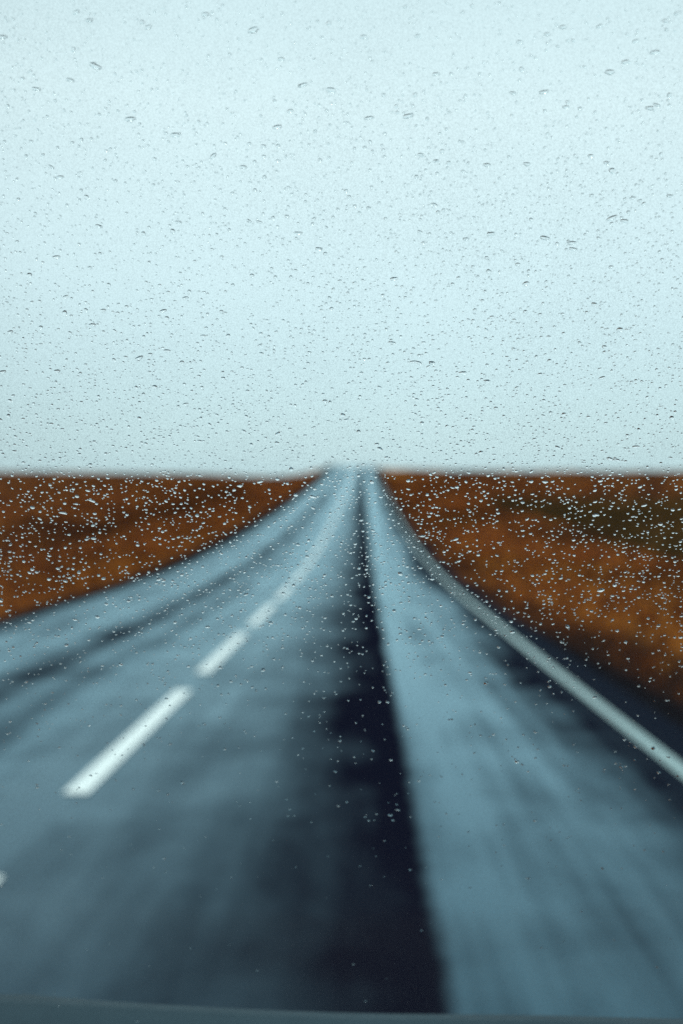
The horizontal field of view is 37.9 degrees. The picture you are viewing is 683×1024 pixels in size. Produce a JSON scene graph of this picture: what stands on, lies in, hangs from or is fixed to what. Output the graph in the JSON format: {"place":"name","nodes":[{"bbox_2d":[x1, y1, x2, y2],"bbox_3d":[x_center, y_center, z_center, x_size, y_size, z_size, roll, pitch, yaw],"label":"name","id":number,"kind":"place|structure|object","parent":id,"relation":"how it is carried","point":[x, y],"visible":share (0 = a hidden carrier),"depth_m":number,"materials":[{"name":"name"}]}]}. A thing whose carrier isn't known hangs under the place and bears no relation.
{"place":"outdoors","nodes":[
{"label":"outdoors","id":0,"kind":"place"},
{"bbox_2d":[0,466,682,1018],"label":"road","id":1,"kind":"structure","parent":0,"point":[98,906],"depth_m":4.99,"materials":[{"name":"grey asphalt"}]},
{"bbox_2d":[0,994,682,1023],"bbox_3d":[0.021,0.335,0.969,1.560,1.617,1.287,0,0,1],"label":"car","id":2,"kind":"object","parent":1,"relation":"on","point":[26,1009],"visible":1,"depth_m":0.83,"materials":[{"name":"black glass"}]},
{"bbox_2d":[31,87,40,90],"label":"raindrop","id":3,"kind":"object","parent":2,"relation":"attached to","point":[35,89],"visible":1,"depth_m":0.54,"materials":[{"name":"liquid"}]},
{"bbox_2d":[88,62,101,69],"bbox_3d":[-0.132,-0.239,0.534,0.007,0.003,0.001,17,17,-8],"label":"raindrop","id":4,"kind":"object","parent":2,"relation":"attached to","point":[96,66],"visible":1,"depth_m":0.53,"materials":[{"name":"liquid"}]},
{"bbox_2d":[125,117,135,121],"bbox_3d":[-0.115,-0.214,0.543,0.007,0.003,0.001,0,20,0],"label":"raindrop","id":5,"kind":"object","parent":2,"relation":"attached to","point":[129,119],"visible":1,"depth_m":0.54,"materials":[{"name":"liquid"}]},
{"bbox_2d":[169,133,179,136],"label":"raindrop","id":6,"kind":"object","parent":2,"relation":"attached to","point":[174,135],"visible":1,"depth_m":0.55,"materials":[{"name":"liquid"}]},
{"bbox_2d":[247,27,258,32],"bbox_3d":[-0.047,-0.256,0.529,0.007,0.003,0.001,-10,19,4],"label":"raindrop","id":7,"kind":"object","parent":2,"relation":"attached to","point":[253,30],"visible":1,"depth_m":0.53,"materials":[{"name":"liquid"}]},
{"bbox_2d":[272,125,281,128],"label":"raindrop","id":8,"kind":"object","parent":2,"relation":"attached to","point":[276,126],"visible":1,"depth_m":0.54,"materials":[{"name":"liquid"}]},
{"bbox_2d":[325,87,335,92],"bbox_3d":[-0.006,-0.228,0.538,0.006,0.003,0.001,11,21,-3],"label":"raindrop","id":9,"kind":"object","parent":2,"relation":"attached to","point":[331,90],"visible":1,"depth_m":0.54,"materials":[{"name":"liquid"}]},
{"bbox_2d":[0,0,682,1021],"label":"fine raindrops","id":10,"kind":"object","parent":2,"relation":"attached to","point":[348,382],"visible":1,"depth_m":0.59,"materials":[{"name":"liquid"}]},
{"bbox_2d":[359,35,367,38],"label":"raindrop","id":11,"kind":"object","parent":2,"relation":"attached to","point":[363,36],"visible":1,"depth_m":0.53,"materials":[{"name":"liquid"}]},
{"bbox_2d":[363,116,374,119],"bbox_3d":[0.015,-0.215,0.542,0.006,0.002,0.001,-9,19,4],"label":"raindrop","id":12,"kind":"object","parent":2,"relation":"attached to","point":[369,117],"visible":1,"depth_m":0.54,"materials":[{"name":"liquid"}]},
{"bbox_2d":[402,113,413,118],"bbox_3d":[0.036,-0.215,0.542,0.007,0.002,0.001,-6,20,4],"label":"raindrop","id":13,"kind":"object","parent":2,"relation":"attached to","point":[406,116],"visible":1,"depth_m":0.54,"materials":[{"name":"liquid"}]},
{"bbox_2d":[538,90,548,93],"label":"raindrop","id":14,"kind":"object","parent":2,"relation":"attached to","point":[543,91],"visible":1,"depth_m":0.54,"materials":[{"name":"liquid"}]},
{"bbox_2d":[540,236,549,239],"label":"raindrop","id":15,"kind":"object","parent":2,"relation":"attached to","point":[544,237],"visible":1,"depth_m":0.56,"materials":[{"name":"liquid"}]},
{"bbox_2d":[605,70,614,74],"bbox_3d":[0.143,-0.234,0.530,0.006,0.003,0.001,4,22,1],"label":"raindrop","id":16,"kind":"object","parent":2,"relation":"attached to","point":[609,72],"visible":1,"depth_m":0.53,"materials":[{"name":"liquid"}]},
{"bbox_2d":[606,215,617,220],"bbox_3d":[0.151,-0.164,0.554,0.007,0.002,0.001,-17,18,11],"label":"raindrop","id":17,"kind":"object","parent":2,"relation":"attached to","point":[610,218],"visible":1,"depth_m":0.55,"materials":[{"name":"liquid"}]},
{"bbox_2d":[609,168,615,173],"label":"raindrop","id":18,"kind":"object","parent":2,"relation":"attached to","point":[612,170],"visible":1,"depth_m":0.55,"materials":[{"name":"liquid"}]},
{"bbox_2d":[621,60,630,63],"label":"raindrop","id":19,"kind":"object","parent":2,"relation":"attached to","point":[625,62],"visible":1,"depth_m":0.53,"materials":[{"name":"liquid"}]},
{"bbox_2d":[645,106,654,109],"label":"raindrop","id":20,"kind":"object","parent":2,"relation":"attached to","point":[650,107],"visible":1,"depth_m":0.53,"materials":[{"name":"liquid"}]},
{"bbox_2d":[0,464,682,728],"bbox_3d":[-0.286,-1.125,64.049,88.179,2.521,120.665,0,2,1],"label":"moor grass","id":21,"kind":"structure","parent":0,"point":[257,492],"depth_m":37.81,"materials":[{"name":"brown plant"}]},
{"bbox_2d":[0,0,682,475],"label":"sky","id":22,"kind":"structure","parent":0,"point":[157,43],"materials":[{"name":"white"}]}
]}

